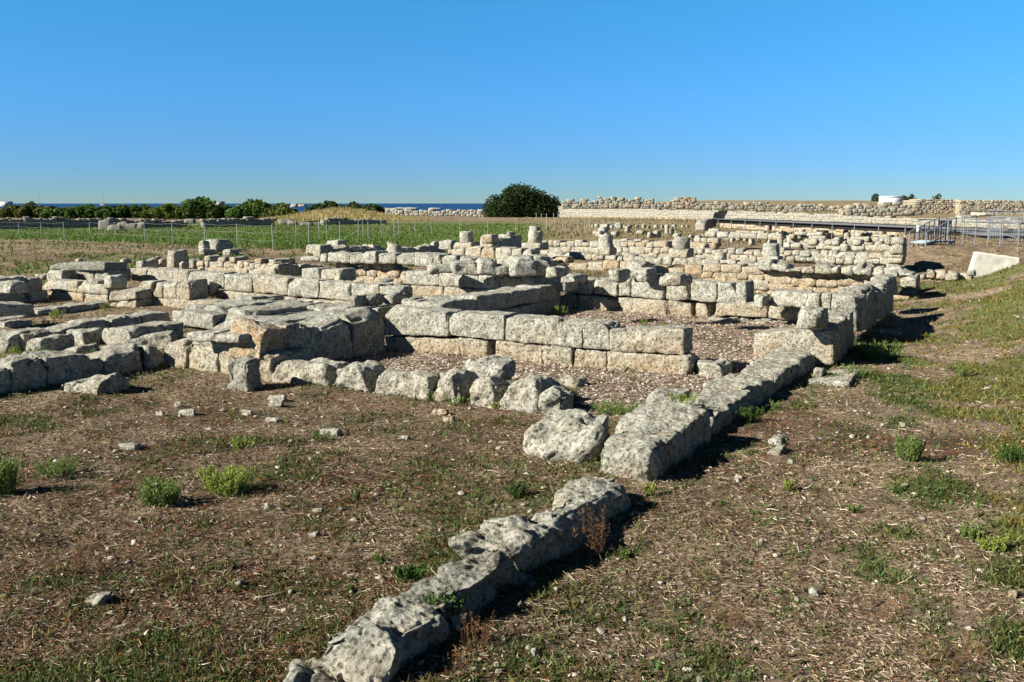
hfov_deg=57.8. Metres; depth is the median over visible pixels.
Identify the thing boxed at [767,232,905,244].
rubble wall
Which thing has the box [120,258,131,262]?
bank stone
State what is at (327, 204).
bush
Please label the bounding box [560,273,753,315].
ashlar wall
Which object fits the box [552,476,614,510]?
lichened slab
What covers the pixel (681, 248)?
column drum
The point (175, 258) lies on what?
bank stone
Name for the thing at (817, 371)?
flat stone
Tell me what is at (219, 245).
bank stone
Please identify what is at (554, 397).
boundary block
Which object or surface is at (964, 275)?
rough stone
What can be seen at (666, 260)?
ashlar wall
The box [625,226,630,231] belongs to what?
scattered stone
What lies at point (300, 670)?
foundation block
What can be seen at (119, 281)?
stone block
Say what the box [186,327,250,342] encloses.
flat slabs
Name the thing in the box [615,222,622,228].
scattered stone
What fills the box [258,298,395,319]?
block wall
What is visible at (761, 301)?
niche stone
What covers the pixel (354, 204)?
bush
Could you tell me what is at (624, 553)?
weed
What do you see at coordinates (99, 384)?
fallen slab
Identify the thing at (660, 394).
foundation block
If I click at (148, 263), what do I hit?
bank stone
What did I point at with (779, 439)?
flat stone
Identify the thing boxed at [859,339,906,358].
weed
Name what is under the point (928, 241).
metal stairs
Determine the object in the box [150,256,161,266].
bank stone
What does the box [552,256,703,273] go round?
rubble wall
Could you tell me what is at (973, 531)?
weed
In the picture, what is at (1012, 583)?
herbs
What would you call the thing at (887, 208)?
fortification wall
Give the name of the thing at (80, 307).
ashlar wall
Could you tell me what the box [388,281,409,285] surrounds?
heap stone
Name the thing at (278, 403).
stone fragment
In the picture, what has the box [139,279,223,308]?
ashlar wall
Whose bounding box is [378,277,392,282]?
heap stone
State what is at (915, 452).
weed
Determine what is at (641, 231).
scattered stone
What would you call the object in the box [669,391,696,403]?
weed
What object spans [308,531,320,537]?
stone fragment
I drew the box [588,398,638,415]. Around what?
weed
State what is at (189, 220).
field stone
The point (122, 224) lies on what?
field stone
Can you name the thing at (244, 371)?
pillar stub
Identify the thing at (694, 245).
rubble wall
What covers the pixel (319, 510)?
stone fragment
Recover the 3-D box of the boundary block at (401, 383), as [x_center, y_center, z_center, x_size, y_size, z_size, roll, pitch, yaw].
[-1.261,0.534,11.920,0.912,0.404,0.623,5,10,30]
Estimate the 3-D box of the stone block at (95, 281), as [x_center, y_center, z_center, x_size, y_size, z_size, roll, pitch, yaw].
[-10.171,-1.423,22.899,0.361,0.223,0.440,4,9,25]
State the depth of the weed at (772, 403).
10.94 m
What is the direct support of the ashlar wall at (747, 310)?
on the ground at (924, 254)
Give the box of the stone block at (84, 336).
[67,328,103,345]
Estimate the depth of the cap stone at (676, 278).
17.07 m
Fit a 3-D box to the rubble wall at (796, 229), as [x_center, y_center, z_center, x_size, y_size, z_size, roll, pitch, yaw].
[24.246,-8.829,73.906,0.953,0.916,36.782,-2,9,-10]
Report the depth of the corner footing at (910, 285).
24.43 m
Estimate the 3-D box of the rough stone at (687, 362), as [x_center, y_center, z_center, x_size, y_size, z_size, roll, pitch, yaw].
[2.516,0.351,13.201,0.248,0.374,0.466,5,10,33]
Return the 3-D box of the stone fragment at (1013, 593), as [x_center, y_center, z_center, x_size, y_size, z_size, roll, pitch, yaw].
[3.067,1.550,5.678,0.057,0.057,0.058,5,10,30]
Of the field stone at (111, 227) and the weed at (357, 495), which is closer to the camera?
the weed at (357, 495)
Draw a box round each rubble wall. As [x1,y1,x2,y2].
[196,254,283,273]
[540,240,672,256]
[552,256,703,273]
[613,238,719,248]
[690,247,762,261]
[701,263,909,299]
[709,228,885,239]
[720,223,904,236]
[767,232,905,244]
[780,247,904,264]
[783,237,891,251]
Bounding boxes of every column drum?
[454,231,479,248]
[522,230,548,249]
[595,234,616,255]
[665,225,669,233]
[669,236,693,257]
[758,243,782,263]
[777,237,783,246]
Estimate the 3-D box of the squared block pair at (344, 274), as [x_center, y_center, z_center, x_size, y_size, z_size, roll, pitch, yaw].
[-4.460,-1.638,22.646,1.248,0.328,0.650,5,10,29]
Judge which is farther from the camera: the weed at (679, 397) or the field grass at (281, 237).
the field grass at (281, 237)
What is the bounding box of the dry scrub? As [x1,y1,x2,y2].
[509,205,1020,248]
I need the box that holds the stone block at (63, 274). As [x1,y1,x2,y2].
[47,269,77,280]
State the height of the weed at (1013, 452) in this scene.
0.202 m
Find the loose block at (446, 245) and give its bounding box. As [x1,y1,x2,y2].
[439,239,456,250]
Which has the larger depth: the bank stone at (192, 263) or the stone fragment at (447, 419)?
the bank stone at (192, 263)
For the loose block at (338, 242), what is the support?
on the ground at (924, 254)
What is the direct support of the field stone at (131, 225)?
on the ground at (924, 254)
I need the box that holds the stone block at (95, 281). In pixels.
[88,279,103,285]
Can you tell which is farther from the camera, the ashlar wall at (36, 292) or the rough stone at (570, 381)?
the ashlar wall at (36, 292)
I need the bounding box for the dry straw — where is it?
[0,235,1023,681]
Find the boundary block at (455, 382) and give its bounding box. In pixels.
[433,366,478,402]
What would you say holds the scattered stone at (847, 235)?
on the ground at (924, 254)
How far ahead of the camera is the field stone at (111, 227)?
80.53 m
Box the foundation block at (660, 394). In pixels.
[646,387,691,402]
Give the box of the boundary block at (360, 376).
[335,360,385,392]
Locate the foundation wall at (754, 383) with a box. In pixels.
[677,348,815,436]
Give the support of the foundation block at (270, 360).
on the ground at (924, 254)
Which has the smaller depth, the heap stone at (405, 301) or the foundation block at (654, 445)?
the foundation block at (654, 445)
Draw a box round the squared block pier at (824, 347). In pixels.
[754,327,842,365]
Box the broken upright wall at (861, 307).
[808,275,893,361]
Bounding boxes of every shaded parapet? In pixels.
[306,244,386,253]
[385,241,445,252]
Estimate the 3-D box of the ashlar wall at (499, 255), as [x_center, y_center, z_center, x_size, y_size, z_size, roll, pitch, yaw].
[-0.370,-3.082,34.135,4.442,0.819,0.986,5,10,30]
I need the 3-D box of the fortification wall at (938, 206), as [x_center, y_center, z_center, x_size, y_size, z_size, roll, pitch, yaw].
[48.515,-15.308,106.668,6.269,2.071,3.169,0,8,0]
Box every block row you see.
[480,234,521,247]
[927,269,958,280]
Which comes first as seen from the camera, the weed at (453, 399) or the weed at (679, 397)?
the weed at (679, 397)
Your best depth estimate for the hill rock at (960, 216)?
91.65 m
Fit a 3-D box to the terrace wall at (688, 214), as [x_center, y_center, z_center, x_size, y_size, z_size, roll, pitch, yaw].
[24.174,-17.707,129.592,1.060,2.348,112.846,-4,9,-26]
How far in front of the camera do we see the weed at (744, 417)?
10.28 m
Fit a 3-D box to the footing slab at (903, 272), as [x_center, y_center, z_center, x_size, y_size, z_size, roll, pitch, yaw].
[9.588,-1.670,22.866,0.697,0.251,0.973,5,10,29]
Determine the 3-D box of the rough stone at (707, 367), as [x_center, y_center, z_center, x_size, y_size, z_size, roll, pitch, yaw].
[2.856,0.398,13.155,0.440,0.288,0.532,5,10,30]
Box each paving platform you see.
[172,309,327,328]
[185,299,306,315]
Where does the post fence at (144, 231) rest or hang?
on the ground at (924, 254)
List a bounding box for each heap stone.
[349,294,367,306]
[364,292,382,306]
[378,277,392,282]
[384,291,406,304]
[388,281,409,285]
[401,295,422,304]
[409,298,427,305]
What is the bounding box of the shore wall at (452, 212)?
[385,209,486,216]
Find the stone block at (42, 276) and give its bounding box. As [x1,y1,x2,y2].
[35,273,46,279]
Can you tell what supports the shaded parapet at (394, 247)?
on the ground at (924, 254)
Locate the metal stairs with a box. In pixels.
[908,217,956,248]
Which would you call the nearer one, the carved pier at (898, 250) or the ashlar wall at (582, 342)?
the ashlar wall at (582, 342)
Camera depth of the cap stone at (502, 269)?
20.60 m
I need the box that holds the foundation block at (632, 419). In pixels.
[615,401,705,433]
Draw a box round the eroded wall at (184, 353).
[164,338,235,374]
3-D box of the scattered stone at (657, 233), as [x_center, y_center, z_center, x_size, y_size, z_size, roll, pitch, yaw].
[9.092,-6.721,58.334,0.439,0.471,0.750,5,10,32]
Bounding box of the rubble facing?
[336,263,420,282]
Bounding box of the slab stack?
[50,261,130,279]
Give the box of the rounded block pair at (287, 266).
[259,255,320,274]
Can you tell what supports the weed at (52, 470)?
on the ground at (924, 254)
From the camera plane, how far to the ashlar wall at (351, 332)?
14.44 m
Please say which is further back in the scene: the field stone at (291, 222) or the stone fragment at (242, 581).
the field stone at (291, 222)
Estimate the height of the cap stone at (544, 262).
0.482 m
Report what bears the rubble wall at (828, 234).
on the ground at (924, 254)
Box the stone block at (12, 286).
[0,280,28,293]
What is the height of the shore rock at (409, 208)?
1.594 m
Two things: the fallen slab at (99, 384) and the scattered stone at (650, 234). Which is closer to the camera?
the fallen slab at (99, 384)
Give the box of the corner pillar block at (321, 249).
[313,244,330,261]
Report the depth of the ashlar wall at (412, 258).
25.58 m
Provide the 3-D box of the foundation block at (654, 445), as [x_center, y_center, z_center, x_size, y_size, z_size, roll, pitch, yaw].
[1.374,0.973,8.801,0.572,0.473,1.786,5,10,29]
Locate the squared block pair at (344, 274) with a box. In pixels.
[301,267,355,280]
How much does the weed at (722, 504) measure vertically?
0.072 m
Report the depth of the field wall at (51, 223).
88.85 m
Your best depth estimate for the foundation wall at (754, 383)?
11.41 m
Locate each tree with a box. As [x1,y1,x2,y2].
[482,182,561,217]
[871,194,878,201]
[932,193,941,198]
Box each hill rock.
[955,215,972,217]
[970,212,994,216]
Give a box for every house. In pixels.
[0,201,12,206]
[215,201,224,205]
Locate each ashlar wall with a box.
[0,275,47,301]
[0,300,108,320]
[0,310,170,337]
[0,343,164,394]
[42,279,124,302]
[130,267,412,303]
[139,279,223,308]
[263,306,386,360]
[320,251,478,265]
[383,304,692,373]
[403,269,577,296]
[413,284,560,314]
[448,246,557,266]
[548,251,758,265]
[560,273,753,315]
[694,231,784,245]
[709,300,830,324]
[758,259,905,276]
[793,261,885,266]
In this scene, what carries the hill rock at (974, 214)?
on the ground at (924, 254)
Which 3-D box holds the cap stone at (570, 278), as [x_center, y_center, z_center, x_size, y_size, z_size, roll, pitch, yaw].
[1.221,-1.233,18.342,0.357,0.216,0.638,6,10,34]
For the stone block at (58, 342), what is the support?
on the ground at (924, 254)
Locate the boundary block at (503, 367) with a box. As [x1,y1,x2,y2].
[462,355,515,380]
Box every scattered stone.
[596,230,603,235]
[611,231,619,235]
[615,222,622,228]
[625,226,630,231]
[636,230,645,233]
[647,232,653,237]
[652,230,660,237]
[667,228,673,234]
[700,244,708,247]
[748,238,754,245]
[844,232,850,238]
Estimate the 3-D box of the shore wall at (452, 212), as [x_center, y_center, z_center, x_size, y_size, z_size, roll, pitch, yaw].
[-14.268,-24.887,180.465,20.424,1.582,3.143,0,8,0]
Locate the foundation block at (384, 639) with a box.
[313,596,451,681]
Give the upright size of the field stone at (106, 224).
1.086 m
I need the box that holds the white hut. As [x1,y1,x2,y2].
[878,196,903,201]
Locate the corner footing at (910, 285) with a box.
[898,274,919,294]
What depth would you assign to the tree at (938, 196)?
201.20 m
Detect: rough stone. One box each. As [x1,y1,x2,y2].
[558,375,586,387]
[619,427,630,432]
[678,352,701,374]
[696,358,732,377]
[920,274,926,279]
[959,272,973,280]
[967,270,975,275]
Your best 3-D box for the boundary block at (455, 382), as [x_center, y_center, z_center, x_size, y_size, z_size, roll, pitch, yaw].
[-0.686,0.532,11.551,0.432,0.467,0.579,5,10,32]
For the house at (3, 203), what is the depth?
1043.47 m
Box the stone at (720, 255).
[714,252,726,259]
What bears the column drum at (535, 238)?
on the ashlar wall at (499, 255)
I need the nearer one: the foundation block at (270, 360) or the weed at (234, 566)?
the weed at (234, 566)
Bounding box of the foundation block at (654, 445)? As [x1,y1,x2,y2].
[600,408,710,481]
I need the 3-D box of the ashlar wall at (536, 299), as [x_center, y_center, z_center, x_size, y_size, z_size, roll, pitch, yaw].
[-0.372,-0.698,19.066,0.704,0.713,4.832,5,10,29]
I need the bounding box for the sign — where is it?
[916,226,921,237]
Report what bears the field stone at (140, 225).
on the ground at (924, 254)
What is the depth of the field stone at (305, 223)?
101.53 m
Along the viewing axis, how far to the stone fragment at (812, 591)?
5.73 m
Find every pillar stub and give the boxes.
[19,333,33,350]
[227,355,261,391]
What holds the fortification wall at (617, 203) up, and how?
on the ground at (924, 254)
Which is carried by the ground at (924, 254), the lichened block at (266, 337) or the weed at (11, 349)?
the weed at (11, 349)
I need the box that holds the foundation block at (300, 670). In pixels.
[283,658,342,681]
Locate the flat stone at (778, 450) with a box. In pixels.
[767,445,785,455]
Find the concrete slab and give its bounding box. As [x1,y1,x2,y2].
[968,252,1020,277]
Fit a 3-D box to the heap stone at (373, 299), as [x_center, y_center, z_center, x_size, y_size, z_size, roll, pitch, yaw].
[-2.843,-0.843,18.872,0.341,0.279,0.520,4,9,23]
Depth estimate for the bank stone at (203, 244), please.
34.93 m
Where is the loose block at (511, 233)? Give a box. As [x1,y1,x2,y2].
[506,231,515,236]
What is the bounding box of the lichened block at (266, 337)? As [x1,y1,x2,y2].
[228,317,286,358]
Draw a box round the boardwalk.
[715,218,1023,239]
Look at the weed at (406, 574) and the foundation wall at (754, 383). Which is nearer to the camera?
the weed at (406, 574)
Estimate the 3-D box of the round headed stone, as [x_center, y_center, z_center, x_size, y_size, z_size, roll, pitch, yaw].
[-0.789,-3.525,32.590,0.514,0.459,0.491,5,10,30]
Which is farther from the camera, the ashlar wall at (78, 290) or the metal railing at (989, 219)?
the metal railing at (989, 219)
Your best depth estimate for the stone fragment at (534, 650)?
4.96 m
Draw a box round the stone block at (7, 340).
[0,330,29,352]
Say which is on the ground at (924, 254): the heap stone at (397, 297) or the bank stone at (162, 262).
the bank stone at (162, 262)
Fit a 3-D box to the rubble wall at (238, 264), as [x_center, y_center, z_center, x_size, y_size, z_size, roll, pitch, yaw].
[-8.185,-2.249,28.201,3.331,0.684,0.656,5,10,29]
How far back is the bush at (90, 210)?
156.31 m
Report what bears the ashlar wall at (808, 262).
on the ground at (924, 254)
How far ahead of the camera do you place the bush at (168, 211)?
155.87 m
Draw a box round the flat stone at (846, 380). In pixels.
[798,369,861,387]
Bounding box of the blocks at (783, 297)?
[770,288,840,309]
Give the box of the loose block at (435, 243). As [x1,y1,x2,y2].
[431,241,438,246]
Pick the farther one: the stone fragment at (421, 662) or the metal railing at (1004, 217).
the metal railing at (1004, 217)
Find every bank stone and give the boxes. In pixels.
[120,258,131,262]
[136,259,155,267]
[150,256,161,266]
[158,258,166,266]
[167,249,188,267]
[179,261,188,268]
[189,258,200,268]
[198,240,209,248]
[199,248,215,255]
[205,239,232,251]
[223,249,239,255]
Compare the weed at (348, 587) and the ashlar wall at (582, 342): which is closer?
the weed at (348, 587)
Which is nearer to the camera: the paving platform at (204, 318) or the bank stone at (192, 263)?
the paving platform at (204, 318)
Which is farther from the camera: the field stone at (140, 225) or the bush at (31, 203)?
the bush at (31, 203)
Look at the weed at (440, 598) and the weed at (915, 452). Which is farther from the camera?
the weed at (915, 452)
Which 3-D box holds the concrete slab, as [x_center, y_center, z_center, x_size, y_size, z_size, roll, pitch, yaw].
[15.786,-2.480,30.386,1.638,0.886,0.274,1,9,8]
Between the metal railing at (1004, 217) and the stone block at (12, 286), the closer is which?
the stone block at (12, 286)
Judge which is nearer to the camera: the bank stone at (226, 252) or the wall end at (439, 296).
the wall end at (439, 296)
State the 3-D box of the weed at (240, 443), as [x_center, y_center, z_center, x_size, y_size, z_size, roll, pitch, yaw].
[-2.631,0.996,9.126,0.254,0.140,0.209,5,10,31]
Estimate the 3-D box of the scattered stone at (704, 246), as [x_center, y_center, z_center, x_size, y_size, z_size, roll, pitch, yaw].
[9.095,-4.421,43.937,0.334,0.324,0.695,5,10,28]
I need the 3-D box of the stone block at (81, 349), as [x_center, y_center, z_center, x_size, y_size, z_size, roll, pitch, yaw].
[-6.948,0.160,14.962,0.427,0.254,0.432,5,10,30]
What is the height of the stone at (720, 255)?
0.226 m
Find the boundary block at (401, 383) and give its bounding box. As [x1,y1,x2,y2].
[375,368,440,400]
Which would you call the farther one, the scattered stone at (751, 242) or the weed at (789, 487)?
the scattered stone at (751, 242)
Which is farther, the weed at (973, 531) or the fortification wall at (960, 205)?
the fortification wall at (960, 205)
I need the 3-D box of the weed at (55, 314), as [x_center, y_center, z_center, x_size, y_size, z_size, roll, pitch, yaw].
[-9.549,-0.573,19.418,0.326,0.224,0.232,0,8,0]
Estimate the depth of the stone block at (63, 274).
24.13 m
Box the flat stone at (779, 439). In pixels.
[768,433,787,444]
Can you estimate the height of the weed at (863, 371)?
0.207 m
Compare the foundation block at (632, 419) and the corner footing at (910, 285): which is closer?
the foundation block at (632, 419)
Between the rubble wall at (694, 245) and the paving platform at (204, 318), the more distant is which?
the rubble wall at (694, 245)
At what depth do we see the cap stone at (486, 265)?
20.60 m
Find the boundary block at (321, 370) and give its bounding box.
[271,357,349,385]
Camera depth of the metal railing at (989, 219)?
36.18 m
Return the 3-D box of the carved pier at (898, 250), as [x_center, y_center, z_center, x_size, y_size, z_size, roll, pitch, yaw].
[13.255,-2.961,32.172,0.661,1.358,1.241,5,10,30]
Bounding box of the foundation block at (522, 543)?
[448,514,571,572]
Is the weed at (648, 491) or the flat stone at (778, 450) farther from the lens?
the flat stone at (778, 450)
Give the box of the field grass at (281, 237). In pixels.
[0,222,604,282]
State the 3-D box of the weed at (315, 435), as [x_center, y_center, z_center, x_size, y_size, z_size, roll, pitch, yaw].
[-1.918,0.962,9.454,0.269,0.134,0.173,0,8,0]
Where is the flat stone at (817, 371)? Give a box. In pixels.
[813,367,826,376]
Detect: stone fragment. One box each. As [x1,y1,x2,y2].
[85,591,112,606]
[118,442,141,449]
[156,411,165,416]
[174,401,181,406]
[178,409,195,415]
[235,579,244,585]
[241,409,252,415]
[265,417,279,421]
[267,400,283,406]
[268,395,286,400]
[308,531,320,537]
[312,508,323,512]
[320,428,341,436]
[396,435,409,439]
[416,659,423,667]
[431,408,448,414]
[442,415,454,421]
[517,601,523,609]
[531,647,538,656]
[808,587,818,597]
[1008,590,1018,598]
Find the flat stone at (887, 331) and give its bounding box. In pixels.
[880,329,901,334]
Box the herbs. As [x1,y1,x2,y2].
[0,235,1023,681]
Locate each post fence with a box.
[18,222,272,243]
[272,220,520,248]
[295,220,431,237]
[536,212,574,219]
[546,219,614,232]
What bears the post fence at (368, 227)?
on the ground at (924, 254)
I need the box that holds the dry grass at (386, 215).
[258,206,432,221]
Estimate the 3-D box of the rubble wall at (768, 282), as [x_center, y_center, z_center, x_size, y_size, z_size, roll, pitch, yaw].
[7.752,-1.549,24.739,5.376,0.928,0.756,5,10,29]
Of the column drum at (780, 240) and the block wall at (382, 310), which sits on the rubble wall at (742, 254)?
the column drum at (780, 240)
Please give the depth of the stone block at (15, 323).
18.29 m
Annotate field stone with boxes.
[98,219,113,229]
[107,225,123,230]
[117,221,129,227]
[126,223,136,228]
[136,222,147,228]
[184,219,195,222]
[278,219,292,223]
[287,221,297,224]
[300,222,313,225]
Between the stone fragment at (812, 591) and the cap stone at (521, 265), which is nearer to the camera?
the stone fragment at (812, 591)
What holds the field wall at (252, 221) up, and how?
on the ground at (924, 254)
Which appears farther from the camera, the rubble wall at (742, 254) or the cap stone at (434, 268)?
the rubble wall at (742, 254)
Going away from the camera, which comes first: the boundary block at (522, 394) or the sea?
the boundary block at (522, 394)
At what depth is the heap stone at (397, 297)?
18.91 m
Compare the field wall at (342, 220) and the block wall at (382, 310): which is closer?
the block wall at (382, 310)
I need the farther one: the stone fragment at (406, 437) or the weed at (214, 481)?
the stone fragment at (406, 437)
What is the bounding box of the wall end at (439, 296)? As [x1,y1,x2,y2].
[425,294,450,298]
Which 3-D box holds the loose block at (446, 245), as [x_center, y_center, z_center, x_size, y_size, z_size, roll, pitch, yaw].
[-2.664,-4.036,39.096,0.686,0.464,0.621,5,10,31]
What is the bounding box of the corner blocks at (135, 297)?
[109,287,153,307]
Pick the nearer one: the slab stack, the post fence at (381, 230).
the slab stack
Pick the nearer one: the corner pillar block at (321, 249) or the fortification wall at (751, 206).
the corner pillar block at (321, 249)
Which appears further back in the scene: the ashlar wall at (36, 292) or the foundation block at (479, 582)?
the ashlar wall at (36, 292)
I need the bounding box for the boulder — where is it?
[522,409,609,462]
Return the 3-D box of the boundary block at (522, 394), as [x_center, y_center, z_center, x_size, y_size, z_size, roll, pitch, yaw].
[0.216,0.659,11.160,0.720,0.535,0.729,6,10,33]
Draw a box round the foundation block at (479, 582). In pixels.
[397,551,531,631]
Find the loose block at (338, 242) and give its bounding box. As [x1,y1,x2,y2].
[326,239,345,246]
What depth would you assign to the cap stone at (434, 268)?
21.18 m
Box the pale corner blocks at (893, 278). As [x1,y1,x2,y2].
[836,274,897,294]
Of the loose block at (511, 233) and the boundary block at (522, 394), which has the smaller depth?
the boundary block at (522, 394)
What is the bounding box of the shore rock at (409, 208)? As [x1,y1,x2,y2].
[397,207,417,209]
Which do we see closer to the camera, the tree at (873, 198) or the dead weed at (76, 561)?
the dead weed at (76, 561)
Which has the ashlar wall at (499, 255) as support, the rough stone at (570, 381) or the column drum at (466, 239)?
the column drum at (466, 239)
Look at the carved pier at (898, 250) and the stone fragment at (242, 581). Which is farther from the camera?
the carved pier at (898, 250)
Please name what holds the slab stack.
on the ground at (924, 254)
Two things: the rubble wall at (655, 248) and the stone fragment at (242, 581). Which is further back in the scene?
the rubble wall at (655, 248)
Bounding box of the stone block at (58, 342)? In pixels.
[26,334,74,350]
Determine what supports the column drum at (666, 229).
on the ground at (924, 254)
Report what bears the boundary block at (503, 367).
on the ground at (924, 254)
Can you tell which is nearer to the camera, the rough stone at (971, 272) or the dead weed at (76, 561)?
the dead weed at (76, 561)
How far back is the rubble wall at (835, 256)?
33.11 m
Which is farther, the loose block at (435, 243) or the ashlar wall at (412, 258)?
the loose block at (435, 243)
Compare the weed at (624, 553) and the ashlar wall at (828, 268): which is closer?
the weed at (624, 553)
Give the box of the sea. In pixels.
[0,203,484,212]
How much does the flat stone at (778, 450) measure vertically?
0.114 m
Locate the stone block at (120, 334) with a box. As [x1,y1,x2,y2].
[100,321,183,344]
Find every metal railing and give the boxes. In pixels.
[916,219,947,238]
[947,218,1023,251]
[989,216,1023,241]
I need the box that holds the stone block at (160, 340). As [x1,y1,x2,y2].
[126,330,177,349]
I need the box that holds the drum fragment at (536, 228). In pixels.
[529,226,540,230]
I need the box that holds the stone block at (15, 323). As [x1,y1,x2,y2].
[0,319,31,327]
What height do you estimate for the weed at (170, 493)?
0.241 m
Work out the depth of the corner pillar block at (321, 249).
29.00 m
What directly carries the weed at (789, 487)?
on the ground at (924, 254)
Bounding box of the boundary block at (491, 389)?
[469,374,513,408]
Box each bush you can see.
[0,204,66,217]
[25,201,38,206]
[39,203,122,218]
[111,203,151,217]
[139,203,184,218]
[178,196,227,218]
[224,198,273,218]
[259,202,297,217]
[304,200,344,212]
[336,201,361,209]
[358,203,384,212]
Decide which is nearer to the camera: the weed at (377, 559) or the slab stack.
the weed at (377, 559)
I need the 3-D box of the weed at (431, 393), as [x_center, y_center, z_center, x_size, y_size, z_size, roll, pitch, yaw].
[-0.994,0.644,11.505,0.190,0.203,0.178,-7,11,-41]
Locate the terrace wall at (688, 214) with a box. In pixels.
[553,206,1022,228]
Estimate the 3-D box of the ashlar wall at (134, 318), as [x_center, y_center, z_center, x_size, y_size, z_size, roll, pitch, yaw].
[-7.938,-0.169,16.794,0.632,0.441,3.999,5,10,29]
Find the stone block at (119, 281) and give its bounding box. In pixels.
[103,274,126,288]
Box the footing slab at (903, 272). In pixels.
[885,268,917,277]
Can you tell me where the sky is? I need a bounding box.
[0,0,1023,202]
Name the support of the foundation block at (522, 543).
on the ground at (924, 254)
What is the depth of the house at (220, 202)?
818.95 m
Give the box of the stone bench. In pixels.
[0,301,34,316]
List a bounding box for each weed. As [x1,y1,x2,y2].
[0,345,14,358]
[0,453,23,496]
[14,345,48,353]
[32,455,80,478]
[34,530,97,580]
[41,317,54,324]
[49,308,64,318]
[134,476,185,507]
[194,462,256,497]
[221,557,236,569]
[231,434,255,448]
[311,430,337,441]
[345,583,353,591]
[351,484,361,500]
[373,552,385,564]
[393,562,429,583]
[423,384,435,400]
[423,586,465,617]
[445,395,470,405]
[457,611,494,649]
[487,399,502,408]
[503,480,528,497]
[551,305,568,315]
[565,385,580,401]
[572,504,609,556]
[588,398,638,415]
[593,455,600,468]
[618,548,633,557]
[644,481,655,495]
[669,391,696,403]
[704,602,747,631]
[720,499,725,505]
[735,405,765,423]
[748,507,760,515]
[769,399,779,410]
[783,479,793,491]
[842,363,868,377]
[847,503,863,512]
[849,581,910,622]
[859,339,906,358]
[893,432,925,461]
[909,624,989,672]
[956,361,969,377]
[959,519,982,540]
[977,531,1011,552]
[994,442,1023,463]
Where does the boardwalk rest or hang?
on the ground at (924, 254)
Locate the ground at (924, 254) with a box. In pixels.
[0,200,1023,681]
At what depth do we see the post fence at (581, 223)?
77.97 m
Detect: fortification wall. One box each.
[561,196,678,209]
[674,197,697,208]
[695,201,843,210]
[838,200,923,215]
[902,199,954,213]
[954,200,1023,214]
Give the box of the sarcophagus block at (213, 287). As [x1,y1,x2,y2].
[208,282,218,294]
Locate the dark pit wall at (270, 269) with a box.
[266,263,322,275]
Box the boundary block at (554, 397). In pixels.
[538,385,573,414]
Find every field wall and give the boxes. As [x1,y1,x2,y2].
[0,216,187,228]
[199,216,276,227]
[320,217,386,224]
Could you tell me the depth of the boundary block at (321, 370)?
12.46 m
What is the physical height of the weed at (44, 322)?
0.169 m
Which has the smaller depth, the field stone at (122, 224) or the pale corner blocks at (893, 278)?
the pale corner blocks at (893, 278)
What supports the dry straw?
on the ground at (924, 254)
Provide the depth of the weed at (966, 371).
12.83 m
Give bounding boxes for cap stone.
[427,263,451,274]
[450,259,478,275]
[475,257,496,276]
[495,263,508,275]
[506,254,537,276]
[530,254,551,274]
[546,265,568,277]
[561,273,587,283]
[608,268,630,282]
[629,260,652,276]
[634,267,656,281]
[659,271,692,286]
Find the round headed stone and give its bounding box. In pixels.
[480,234,498,246]
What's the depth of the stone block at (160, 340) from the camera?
15.34 m
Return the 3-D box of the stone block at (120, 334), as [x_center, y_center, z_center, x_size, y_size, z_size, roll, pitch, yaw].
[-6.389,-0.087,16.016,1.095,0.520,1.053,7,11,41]
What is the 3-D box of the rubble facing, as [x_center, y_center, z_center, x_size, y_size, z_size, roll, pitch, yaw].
[-3.158,-1.859,26.221,4.386,0.864,0.654,5,10,29]
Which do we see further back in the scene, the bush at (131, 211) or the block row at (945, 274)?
the bush at (131, 211)
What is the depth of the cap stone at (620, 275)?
17.71 m
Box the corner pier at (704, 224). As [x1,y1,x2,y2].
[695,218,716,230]
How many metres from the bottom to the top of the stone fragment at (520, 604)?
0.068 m
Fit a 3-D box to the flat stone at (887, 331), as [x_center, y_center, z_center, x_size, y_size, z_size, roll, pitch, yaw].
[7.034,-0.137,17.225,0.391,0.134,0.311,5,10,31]
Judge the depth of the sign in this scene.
41.97 m
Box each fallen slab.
[60,373,129,394]
[214,294,284,303]
[797,306,828,329]
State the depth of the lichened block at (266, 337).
12.87 m
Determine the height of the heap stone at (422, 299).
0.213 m
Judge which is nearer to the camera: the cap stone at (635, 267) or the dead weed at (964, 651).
the dead weed at (964, 651)
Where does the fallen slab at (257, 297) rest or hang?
on the ground at (924, 254)
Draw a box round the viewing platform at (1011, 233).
[961,210,1023,236]
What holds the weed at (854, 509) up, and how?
on the ground at (924, 254)
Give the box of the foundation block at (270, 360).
[259,346,308,380]
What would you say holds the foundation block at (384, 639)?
on the ground at (924, 254)
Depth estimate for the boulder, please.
8.76 m
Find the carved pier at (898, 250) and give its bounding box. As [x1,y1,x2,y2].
[884,236,906,266]
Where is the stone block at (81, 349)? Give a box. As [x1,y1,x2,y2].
[64,343,98,353]
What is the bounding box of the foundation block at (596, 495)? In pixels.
[531,479,631,554]
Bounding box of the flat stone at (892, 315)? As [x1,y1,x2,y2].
[885,312,895,317]
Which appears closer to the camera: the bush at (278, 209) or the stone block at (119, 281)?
the stone block at (119, 281)
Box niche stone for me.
[754,294,769,308]
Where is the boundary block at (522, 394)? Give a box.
[499,372,560,413]

